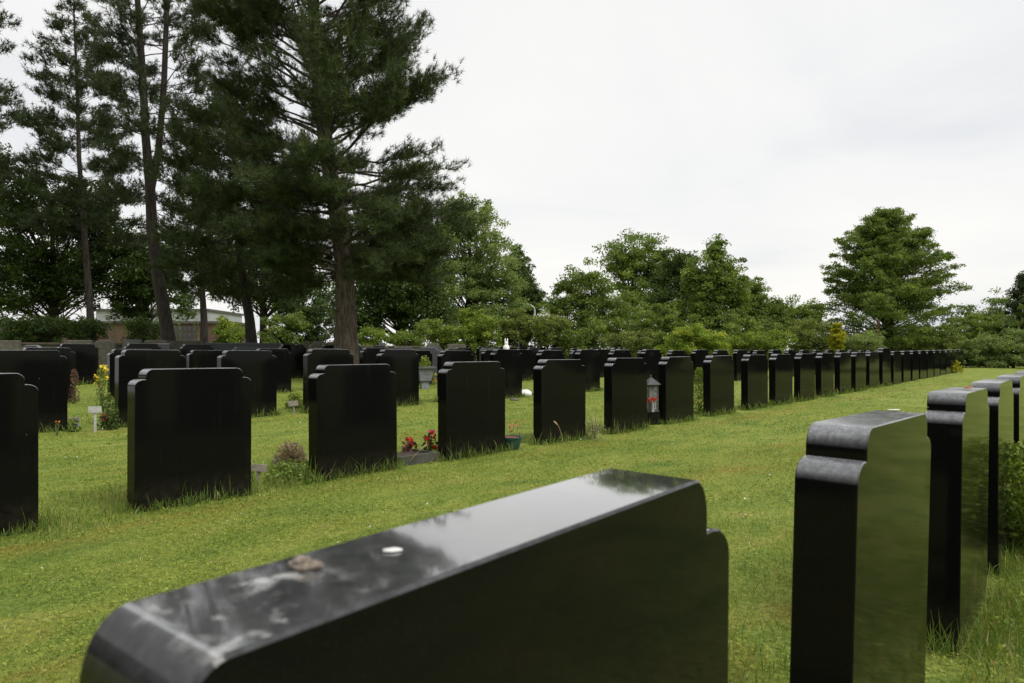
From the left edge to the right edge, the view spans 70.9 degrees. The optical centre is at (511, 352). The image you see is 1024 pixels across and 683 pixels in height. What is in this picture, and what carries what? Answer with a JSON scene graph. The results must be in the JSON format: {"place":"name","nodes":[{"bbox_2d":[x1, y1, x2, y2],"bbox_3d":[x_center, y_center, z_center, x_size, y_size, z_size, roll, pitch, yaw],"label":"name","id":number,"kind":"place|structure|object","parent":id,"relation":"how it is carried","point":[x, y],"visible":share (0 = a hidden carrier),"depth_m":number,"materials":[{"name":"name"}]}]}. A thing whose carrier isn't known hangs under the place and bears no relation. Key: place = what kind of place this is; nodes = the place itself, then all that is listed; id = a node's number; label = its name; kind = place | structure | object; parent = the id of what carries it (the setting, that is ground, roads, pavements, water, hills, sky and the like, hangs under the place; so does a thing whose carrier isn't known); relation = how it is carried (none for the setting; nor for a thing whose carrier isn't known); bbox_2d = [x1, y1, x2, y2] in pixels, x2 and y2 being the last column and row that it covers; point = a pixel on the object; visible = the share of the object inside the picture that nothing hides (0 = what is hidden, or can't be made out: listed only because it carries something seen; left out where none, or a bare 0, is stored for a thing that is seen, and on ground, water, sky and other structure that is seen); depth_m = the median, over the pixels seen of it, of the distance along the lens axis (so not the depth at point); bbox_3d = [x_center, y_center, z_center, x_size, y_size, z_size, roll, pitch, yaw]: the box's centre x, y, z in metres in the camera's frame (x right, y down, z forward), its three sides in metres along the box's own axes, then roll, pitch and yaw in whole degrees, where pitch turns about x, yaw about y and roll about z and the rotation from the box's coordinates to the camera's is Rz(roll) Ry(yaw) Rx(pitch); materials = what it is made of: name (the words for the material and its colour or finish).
{"place":"outdoors","nodes":[
{"label":"outdoors","id":0,"kind":"place"},
{"bbox_2d":[0,360,1023,682],"bbox_3d":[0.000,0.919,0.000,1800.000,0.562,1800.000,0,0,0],"label":"lawn","id":1,"kind":"structure","parent":0,"point":[496,488],"depth_m":5.21,"materials":[{"name":"green plant"}]},
{"bbox_2d":[0,0,30,217],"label":"pine tree","id":2,"kind":"object","parent":1,"relation":"on","point":[5,100],"visible":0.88,"depth_m":32.47,"materials":[{"name":"green plant"}]},
{"bbox_2d":[0,373,37,535],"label":"headstone","id":3,"kind":"object","parent":1,"relation":"on","point":[18,447],"visible":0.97,"depth_m":4.47,"materials":[{"name":"black stone"}]},
{"bbox_2d":[0,350,67,432],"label":"headstone","id":4,"kind":"object","parent":1,"relation":"on","point":[44,372],"visible":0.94,"depth_m":8.69,"materials":[{"name":"black stone"}]},
{"bbox_2d":[0,313,91,342],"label":"shrub","id":5,"kind":"object","parent":1,"relation":"on","point":[29,329],"visible":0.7,"depth_m":29.54,"materials":[{"name":"green plant"}]},
{"bbox_2d":[23,348,75,401],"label":"headstone","id":6,"kind":"object","parent":1,"relation":"on","point":[68,354],"visible":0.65,"depth_m":13.06,"materials":[{"name":"stone"}]},
{"bbox_2d":[57,344,97,384],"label":"headstone","id":7,"kind":"object","parent":1,"relation":"on","point":[87,361],"visible":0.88,"depth_m":17.49,"materials":[{"name":"stone"}]},
{"bbox_2d":[8,0,157,341],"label":"pine tree","id":8,"kind":"object","parent":1,"relation":"on","point":[43,122],"visible":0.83,"depth_m":32.39,"materials":[{"name":"green plant"}]},
{"bbox_2d":[0,142,167,342],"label":"deciduous tree","id":9,"kind":"object","parent":1,"relation":"on","point":[43,280],"visible":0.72,"depth_m":34.98,"materials":[{"name":"green plant"}]},
{"bbox_2d":[64,316,113,342],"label":"shrub","id":10,"kind":"object","parent":1,"relation":"on","point":[95,329],"visible":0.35,"depth_m":30.87,"materials":[{"name":"green plant"}]},
{"bbox_2d":[92,364,110,406],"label":"flowering plant","id":11,"kind":"object","parent":1,"relation":"on","point":[99,381],"visible":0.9,"depth_m":12.10,"materials":[{"name":"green plant"}]},
{"bbox_2d":[94,339,115,375],"bbox_3d":[-12.211,0.193,21.600,0.565,1.192,0.160,0,0,-8],"label":"gravestone","id":12,"kind":"object","parent":1,"relation":"on","point":[105,347],"visible":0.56,"depth_m":21.52,"materials":[{"name":"stone"}]},
{"bbox_2d":[97,396,119,430],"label":"flowering plant","id":13,"kind":"object","parent":1,"relation":"on","point":[108,416],"visible":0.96,"depth_m":9.06,"materials":[{"name":"green plant"}]},
{"bbox_2d":[0,321,244,342],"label":"brick building","id":14,"kind":"structure","parent":1,"relation":"on","point":[188,330],"depth_m":62.00,"materials":[{"name":"brown brick"}]},
{"bbox_2d":[107,349,151,399],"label":"headstone","id":15,"kind":"object","parent":1,"relation":"on","point":[113,354],"visible":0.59,"depth_m":13.67,"materials":[{"name":"stone"}]},
{"bbox_2d":[121,316,159,342],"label":"shrub","id":16,"kind":"object","parent":1,"relation":"on","point":[137,327],"visible":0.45,"depth_m":31.68,"materials":[{"name":"green plant"}]},
{"bbox_2d":[91,208,199,331],"bbox_3d":[-18.897,-3.275,37.037,5.477,8.168,4.162,0,0,0],"label":"deciduous tree","id":17,"kind":"object","parent":1,"relation":"on","point":[129,309],"visible":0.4,"depth_m":36.62,"materials":[{"name":"green plant"}]},
{"bbox_2d":[114,350,185,426],"bbox_3d":[-4.844,0.527,9.659,0.130,1.138,0.869,0,0,41],"label":"headstone","id":18,"kind":"object","parent":1,"relation":"on","point":[130,365],"visible":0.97,"depth_m":9.43,"materials":[{"name":"black stone"}]},
{"bbox_2d":[66,0,238,340],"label":"pine tree","id":19,"kind":"object","parent":1,"relation":"on","point":[143,71],"visible":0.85,"depth_m":26.43,"materials":[{"name":"green plant"}]},
{"bbox_2d":[96,309,243,322],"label":"white hall","id":20,"kind":"structure","parent":1,"relation":"on","point":[212,314],"depth_m":95.00,"materials":[{"name":"grey metal"}]},
{"bbox_2d":[127,368,251,512],"bbox_3d":[-2.374,0.684,5.348,0.130,1.140,0.869,0,0,41],"label":"headstone","id":21,"kind":"object","parent":1,"relation":"on","point":[190,428],"visible":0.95,"depth_m":5.25,"materials":[{"name":"black stone"}]},
{"bbox_2d":[139,174,245,342],"bbox_3d":[-12.982,-3.388,29.891,4.006,8.399,4.506,0,0,-43],"label":"pine tree","id":22,"kind":"object","parent":1,"relation":"on","point":[203,321],"visible":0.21,"depth_m":29.71,"materials":[{"name":"green plant"}]},
{"bbox_2d":[186,350,224,367],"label":"headstone","id":23,"kind":"object","parent":1,"relation":"on","point":[201,358],"visible":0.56,"depth_m":14.87,"materials":[{"name":"stone"}]},
{"bbox_2d":[210,315,244,342],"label":"shrub","id":24,"kind":"object","parent":1,"relation":"on","point":[225,332],"visible":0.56,"depth_m":35.72,"materials":[{"name":"green plant"}]},
{"bbox_2d":[143,78,329,342],"bbox_3d":[-9.467,-4.299,24.892,5.958,10.326,6.894,0,0,-35],"label":"pine tree","id":25,"kind":"object","parent":1,"relation":"on","point":[215,271],"visible":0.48,"depth_m":23.76,"materials":[{"name":"green plant"}]},
{"bbox_2d":[205,343,281,349],"bbox_3d":[-9.053,0.233,24.200,2.501,1.138,0.160,0,0,-9],"label":"gravestone","id":26,"kind":"object","parent":1,"relation":"on","point":[223,346],"visible":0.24,"depth_m":24.12,"materials":[{"name":"grey stone"}]},
{"bbox_2d":[217,350,276,416],"bbox_3d":[-3.921,0.527,10.674,0.130,1.127,0.869,0,0,43],"label":"headstone","id":27,"kind":"object","parent":1,"relation":"on","point":[258,368],"visible":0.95,"depth_m":10.73,"materials":[{"name":"black stone"}]},
{"bbox_2d":[186,201,334,342],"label":"deciduous tree","id":28,"kind":"object","parent":1,"relation":"on","point":[263,306],"visible":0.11,"depth_m":43.14,"materials":[{"name":"green plant"}]},
{"bbox_2d":[256,349,290,392],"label":"headstone","id":29,"kind":"object","parent":1,"relation":"on","point":[283,356],"visible":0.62,"depth_m":16.25,"materials":[{"name":"stone"}]},
{"bbox_2d":[256,311,315,343],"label":"shrub","id":30,"kind":"object","parent":1,"relation":"on","point":[287,332],"visible":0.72,"depth_m":33.62,"materials":[{"name":"green plant"}]},
{"bbox_2d":[262,457,315,485],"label":"weed clump","id":31,"kind":"object","parent":1,"relation":"on","point":[288,469],"visible":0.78,"depth_m":6.08,"materials":[{"name":"green plant"}]},
{"bbox_2d":[271,440,308,466],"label":"heather","id":32,"kind":"object","parent":1,"relation":"on","point":[292,453],"visible":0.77,"depth_m":6.87,"materials":[{"name":"plant"}]},
{"bbox_2d":[278,344,305,378],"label":"headstone","id":33,"kind":"object","parent":1,"relation":"on","point":[298,351],"visible":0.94,"depth_m":21.80,"materials":[{"name":"stone"}]},
{"bbox_2d":[293,297,334,344],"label":"shrub","id":34,"kind":"object","parent":1,"relation":"on","point":[313,316],"visible":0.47,"depth_m":34.69,"materials":[{"name":"green plant"}]},
{"bbox_2d":[153,0,480,363],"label":"pine tree","id":35,"kind":"object","parent":1,"relation":"on","point":[332,98],"visible":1,"depth_m":19.59,"materials":[{"name":"green plant"}]},
{"bbox_2d":[303,349,352,411],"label":"headstone","id":36,"kind":"object","parent":1,"relation":"on","point":[313,359],"visible":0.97,"depth_m":11.53,"materials":[{"name":"black stone"}]},
{"bbox_2d":[308,364,396,482],"bbox_3d":[-1.410,0.672,6.448,0.130,1.140,0.869,0,0,41],"label":"headstone","id":37,"kind":"object","parent":1,"relation":"on","point":[352,410],"visible":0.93,"depth_m":6.35,"materials":[{"name":"black stone"}]},
{"bbox_2d":[358,325,392,345],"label":"shrub","id":38,"kind":"object","parent":1,"relation":"on","point":[365,335],"visible":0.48,"depth_m":33.74,"materials":[{"name":"green plant"}]},
{"bbox_2d":[310,206,462,345],"bbox_3d":[-6.806,-3.760,40.063,8.290,9.154,6.870,0,0,0],"label":"deciduous tree","id":39,"kind":"object","parent":1,"relation":"on","point":[403,306],"visible":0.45,"depth_m":38.64,"materials":[{"name":"green plant"}]},
{"bbox_2d":[376,349,418,405],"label":"headstone","id":40,"kind":"object","parent":1,"relation":"on","point":[403,364],"visible":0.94,"depth_m":12.84,"materials":[{"name":"black stone"}]},
{"bbox_2d":[79,468,728,682],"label":"headstone","id":41,"kind":"object","parent":1,"relation":"on","point":[610,575],"visible":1,"depth_m":0.61,"materials":[{"name":"black stone"}]},
{"bbox_2d":[288,555,323,571],"bbox_3d":[-0.161,0.164,0.561,0.028,0.012,0.015,0,0,0],"label":"pebble","id":42,"kind":"object","parent":41,"relation":"on","point":[301,563],"visible":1,"depth_m":0.56,"materials":[{"name":"stone"}]},
{"bbox_2d":[386,321,433,345],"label":"shrub","id":43,"kind":"object","parent":1,"relation":"on","point":[416,337],"visible":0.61,"depth_m":35.65,"materials":[{"name":"green plant"}]},
{"bbox_2d":[397,449,439,465],"bbox_3d":[-1.064,1.068,7.225,0.458,0.140,0.520,0,0,42],"label":"flower bed","id":44,"kind":"object","parent":1,"relation":"on","point":[421,457],"visible":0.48,"depth_m":7.12,"materials":[{"name":"stone"}]},
{"bbox_2d":[419,318,478,349],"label":"shrub","id":45,"kind":"object","parent":1,"relation":"on","point":[447,335],"visible":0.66,"depth_m":36.66,"materials":[{"name":"green plant"}]},
{"bbox_2d":[437,350,473,397],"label":"headstone","id":46,"kind":"object","parent":1,"relation":"on","point":[443,356],"visible":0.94,"depth_m":13.70,"materials":[{"name":"black stone"}]},
{"bbox_2d":[438,361,504,460],"bbox_3d":[-0.413,0.661,7.580,0.130,1.140,0.869,0,0,42],"label":"headstone","id":47,"kind":"object","parent":1,"relation":"on","point":[471,403],"visible":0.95,"depth_m":7.46,"materials":[{"name":"black stone"}]},
{"bbox_2d":[428,191,532,360],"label":"deciduous tree","id":48,"kind":"object","parent":1,"relation":"on","point":[478,271],"visible":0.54,"depth_m":47.05,"materials":[{"name":"green plant"}]},
{"bbox_2d":[454,307,510,359],"bbox_3d":[-1.663,-0.806,37.996,3.294,3.266,2.902,0,0,0],"label":"shrub","id":49,"kind":"object","parent":1,"relation":"on","point":[483,331],"visible":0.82,"depth_m":37.49,"materials":[{"name":"green plant"}]},
{"bbox_2d":[490,349,521,397],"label":"headstone","id":50,"kind":"object","parent":1,"relation":"on","point":[510,360],"visible":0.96,"depth_m":14.98,"materials":[{"name":"black stone"}]},
{"bbox_2d":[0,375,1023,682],"bbox_3d":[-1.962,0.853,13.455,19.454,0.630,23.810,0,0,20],"label":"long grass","id":51,"kind":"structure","parent":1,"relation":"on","point":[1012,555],"depth_m":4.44,"materials":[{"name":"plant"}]},
{"bbox_2d":[0,396,1023,682],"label":"clover","id":52,"kind":"object","parent":1,"relation":"on","point":[306,506],"visible":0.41,"depth_m":4.68,"materials":[{"name":"plant"}]},
{"bbox_2d":[492,308,549,347],"bbox_3d":[0.243,-0.804,38.853,3.027,3.278,2.926,0,0,39],"label":"shrub","id":53,"kind":"object","parent":1,"relation":"on","point":[515,330],"visible":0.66,"depth_m":38.40,"materials":[{"name":"green plant"}]},
{"bbox_2d":[516,349,534,380],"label":"headstone","id":54,"kind":"object","parent":1,"relation":"on","point":[528,360],"visible":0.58,"depth_m":22.64,"materials":[{"name":"stone"}]},
{"bbox_2d":[505,244,548,344],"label":"deciduous tree","id":55,"kind":"object","parent":1,"relation":"on","point":[534,294],"visible":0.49,"depth_m":61.26,"materials":[{"name":"green plant"}]},
{"bbox_2d":[526,314,572,358],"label":"shrub","id":56,"kind":"object","parent":1,"relation":"on","point":[546,334],"visible":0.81,"depth_m":37.54,"materials":[{"name":"green plant"}]},
{"bbox_2d":[533,359,585,444],"bbox_3d":[0.585,0.649,8.728,0.130,1.140,0.869,0,0,42],"label":"headstone","id":57,"kind":"object","parent":1,"relation":"on","point":[559,392],"visible":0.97,"depth_m":8.61,"materials":[{"name":"black stone"}]},
{"bbox_2d":[561,316,611,357],"bbox_3d":[3.819,-0.511,36.972,2.710,2.790,2.168,0,0,0],"label":"shrub","id":58,"kind":"object","parent":1,"relation":"on","point":[585,340],"visible":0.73,"depth_m":36.73,"materials":[{"name":"green plant"}]},
{"bbox_2d":[575,350,599,391],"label":"headstone","id":59,"kind":"object","parent":1,"relation":"on","point":[590,359],"visible":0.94,"depth_m":17.16,"materials":[{"name":"black stone"}]},
{"bbox_2d":[535,257,648,348],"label":"deciduous tree","id":60,"kind":"object","parent":1,"relation":"on","point":[585,306],"visible":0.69,"depth_m":44.25,"materials":[{"name":"green plant"}]},
{"bbox_2d":[604,358,646,433],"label":"headstone","id":61,"kind":"object","parent":1,"relation":"on","point":[625,392],"visible":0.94,"depth_m":9.73,"materials":[{"name":"black stone"}]},
{"bbox_2d":[596,328,657,357],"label":"shrub","id":62,"kind":"object","parent":1,"relation":"on","point":[613,340],"visible":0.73,"depth_m":35.70,"materials":[{"name":"green plant"}]},
{"bbox_2d":[592,228,673,357],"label":"deciduous tree","id":63,"kind":"object","parent":1,"relation":"on","point":[623,265],"visible":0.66,"depth_m":60.93,"materials":[{"name":"green plant"}]},
{"bbox_2d":[640,349,660,381],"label":"headstone","id":64,"kind":"object","parent":1,"relation":"on","point":[651,358],"visible":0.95,"depth_m":19.18,"materials":[{"name":"black stone"}]},
{"bbox_2d":[647,375,660,424],"bbox_3d":[2.048,0.691,10.620,0.220,0.740,0.220,0,0,-20],"label":"grave lantern","id":65,"kind":"object","parent":1,"relation":"on","point":[653,418],"visible":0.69,"depth_m":10.54,"materials":[{"name":"grey metal"}]},
{"bbox_2d":[628,303,691,349],"bbox_3d":[8.022,-0.943,39.963,3.517,3.697,3.521,0,0,0],"label":"shrub","id":66,"kind":"object","parent":1,"relation":"on","point":[664,327],"visible":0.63,"depth_m":39.47,"materials":[{"name":"green plant"}]},
{"bbox_2d":[640,248,703,333],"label":"deciduous tree","id":67,"kind":"object","parent":1,"relation":"on","point":[665,290],"visible":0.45,"depth_m":53.02,"materials":[{"name":"green plant"}]},
{"bbox_2d":[658,356,693,424],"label":"headstone","id":68,"kind":"object","parent":1,"relation":"on","point":[676,388],"visible":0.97,"depth_m":10.79,"materials":[{"name":"black stone"}]},
{"bbox_2d":[654,322,730,356],"bbox_3d":[6.794,-0.054,26.999,2.891,2.193,1.955,0,0,0],"label":"shrub","id":69,"kind":"object","parent":1,"relation":"on","point":[688,340],"visible":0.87,"depth_m":26.66,"materials":[{"name":"green plant"}]},
{"bbox_2d":[665,233,755,331],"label":"deciduous tree","id":70,"kind":"object","parent":1,"relation":"on","point":[718,286],"visible":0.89,"depth_m":45.22,"materials":[{"name":"green plant"}]},
{"bbox_2d":[703,355,733,416],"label":"headstone","id":71,"kind":"object","parent":1,"relation":"on","point":[718,383],"visible":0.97,"depth_m":11.92,"materials":[{"name":"black stone"}]},
{"bbox_2d":[724,329,758,359],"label":"shrub","id":72,"kind":"object","parent":1,"relation":"on","point":[738,343],"visible":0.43,"depth_m":35.86,"materials":[{"name":"green plant"}]},
{"bbox_2d":[707,312,788,350],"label":"shrub","id":73,"kind":"object","parent":1,"relation":"on","point":[746,323],"visible":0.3,"depth_m":43.06,"materials":[{"name":"green plant"}]},
{"bbox_2d":[741,355,767,409],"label":"headstone","id":74,"kind":"object","parent":1,"relation":"on","point":[754,380],"visible":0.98,"depth_m":13.08,"materials":[{"name":"black stone"}]},
{"bbox_2d":[726,276,800,325],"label":"deciduous tree","id":75,"kind":"object","parent":1,"relation":"on","point":[773,310],"visible":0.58,"depth_m":48.27,"materials":[{"name":"green plant"}]},
{"bbox_2d":[746,329,798,368],"bbox_3d":[12.674,-0.102,34.942,2.374,2.245,2.082,0,0,38],"label":"shrub","id":76,"kind":"object","parent":1,"relation":"on","point":[781,341],"visible":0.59,"depth_m":34.77,"materials":[{"name":"green plant"}]},
{"bbox_2d":[769,354,792,404],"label":"headstone","id":77,"kind":"object","parent":1,"relation":"on","point":[780,376],"visible":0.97,"depth_m":14.07,"materials":[{"name":"black stone"}]},
{"bbox_2d":[773,298,829,345],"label":"deciduous tree","id":78,"kind":"object","parent":1,"relation":"on","point":[803,312],"visible":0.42,"depth_m":51.35,"materials":[{"name":"green plant"}]},
{"bbox_2d":[794,353,814,401],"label":"headstone","id":79,"kind":"object","parent":1,"relation":"on","point":[804,375],"visible":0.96,"depth_m":15.13,"materials":[{"name":"black stone"}]},
{"bbox_2d":[775,317,839,353],"bbox_3d":[15.603,-0.455,37.918,3.249,2.938,3.363,0,0,32],"label":"shrub","id":80,"kind":"object","parent":1,"relation":"on","point":[820,340],"visible":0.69,"depth_m":37.34,"materials":[{"name":"green plant"}]},
{"bbox_2d":[815,353,833,396],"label":"headstone","id":81,"kind":"object","parent":1,"relation":"on","point":[824,372],"visible":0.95,"depth_m":16.16,"materials":[{"name":"black stone"}]},
{"bbox_2d":[827,322,846,355],"bbox_3d":[16.262,-0.266,36.028,0.778,2.562,1.302,0,0,0],"label":"columnar conifer","id":82,"kind":"object","parent":1,"relation":"on","point":[836,339],"visible":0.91,"depth_m":35.77,"materials":[{"name":"yellow plant"}]},
{"bbox_2d":[834,352,850,393],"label":"headstone","id":83,"kind":"object","parent":1,"relation":"on","point":[842,372],"visible":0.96,"depth_m":17.25,"materials":[{"name":"black stone"}]},
{"bbox_2d":[851,352,865,391],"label":"headstone","id":84,"kind":"object","parent":1,"relation":"on","point":[858,369],"visible":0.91,"depth_m":18.33,"materials":[{"name":"black stone"}]},
{"bbox_2d":[790,410,930,682],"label":"headstone","id":85,"kind":"object","parent":1,"relation":"on","point":[860,549],"visible":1,"depth_m":1.60,"materials":[{"name":"black stone"}]},
{"bbox_2d":[843,328,886,351],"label":"shrub","id":86,"kind":"object","parent":1,"relation":"on","point":[869,340],"visible":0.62,"depth_m":36.51,"materials":[{"name":"green plant"}]},
{"bbox_2d":[865,352,878,387],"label":"headstone","id":87,"kind":"object","parent":1,"relation":"on","point":[872,368],"visible":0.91,"depth_m":19.44,"materials":[{"name":"black stone"}]},
{"bbox_2d":[859,289,899,347],"bbox_3d":[19.414,-1.201,38.025,1.820,4.415,1.641,0,0,0],"label":"young tree","id":88,"kind":"object","parent":1,"relation":"on","point":[874,303],"visible":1,"depth_m":37.82,"materials":[{"name":"green plant"}]},
{"bbox_2d":[878,348,890,386],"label":"headstone","id":89,"kind":"object","parent":1,"relation":"on","point":[884,354],"visible":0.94,"depth_m":20.52,"materials":[{"name":"black stone"}]},
{"bbox_2d":[807,206,979,350],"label":"deciduous tree","id":90,"kind":"object","parent":1,"relation":"on","point":[888,254],"visible":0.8,"depth_m":40.53,"materials":[{"name":"green plant"}]},
{"bbox_2d":[891,351,900,384],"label":"headstone","id":91,"kind":"object","parent":1,"relation":"on","point":[895,367],"visible":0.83,"depth_m":21.68,"materials":[{"name":"black stone"}]},
{"bbox_2d":[902,328,973,366],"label":"shrub","id":92,"kind":"object","parent":1,"relation":"on","point":[944,345],"visible":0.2,"depth_m":40.20,"materials":[{"name":"green plant"}]},
{"bbox_2d":[925,387,988,655],"bbox_3d":[1.903,0.727,3.070,0.130,1.140,0.869,1,0,39],"label":"headstone","id":93,"kind":"object","parent":1,"relation":"on","point":[957,426],"visible":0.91,"depth_m":2.75,"materials":[{"name":"black stone"}]},
{"bbox_2d":[949,287,1012,333],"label":"deciduous tree","id":94,"kind":"object","parent":1,"relation":"on","point":[991,309],"visible":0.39,"depth_m":55.66,"materials":[{"name":"green plant"}]},
{"bbox_2d":[939,313,1023,340],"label":"shrub","id":95,"kind":"object","parent":1,"relation":"on","point":[992,324],"visible":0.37,"depth_m":49.34,"materials":[{"name":"green plant"}]},
{"bbox_2d":[954,330,1015,367],"bbox_3d":[26.069,-0.165,39.993,3.934,2.258,3.776,0,0,0],"label":"shrub","id":96,"kind":"object","parent":1,"relation":"on","point":[982,345],"visible":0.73,"depth_m":39.28,"materials":[{"name":"green plant"}]},
{"bbox_2d":[971,379,1013,575],"bbox_3d":[2.708,0.727,4.053,0.130,1.140,0.869,0,0,39],"label":"headstone","id":97,"kind":"object","parent":1,"relation":"on","point":[1001,413],"visible":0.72,"depth_m":3.75,"materials":[{"name":"black stone"}]},
{"bbox_2d":[968,568,1023,682],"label":"weeds","id":98,"kind":"object","parent":1,"relation":"on","point":[1006,621],"visible":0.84,"depth_m":2.77,"materials":[{"name":"green plant"}]},
{"bbox_2d":[979,327,1023,367],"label":"shrub","id":99,"kind":"object","parent":1,"relation":"on","point":[1016,342],"visible":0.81,"depth_m":38.55,"materials":[{"name":"green plant"}]},
{"bbox_2d":[997,374,1023,511],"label":"headstone","id":100,"kind":"object","parent":1,"relation":"on","point":[1018,386],"visible":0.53,"depth_m":4.74,"materials":[{"name":"black stone"}]},
{"bbox_2d":[1004,270,1023,347],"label":"deciduous tree","id":101,"kind":"object","parent":1,"relation":"on","point":[1016,294],"visible":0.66,"depth_m":50.03,"materials":[{"name":"green plant"}]},
{"bbox_2d":[1007,440,1023,548],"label":"box bush","id":102,"kind":"object","parent":1,"relation":"on","point":[1016,525],"visible":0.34,"depth_m":4.09,"materials":[{"name":"green plant"}]},
{"bbox_2d":[0,0,1023,352],"label":"sky","id":103,"kind":"structure","parent":0,"point":[771,127],"materials":[{"name":"white"}]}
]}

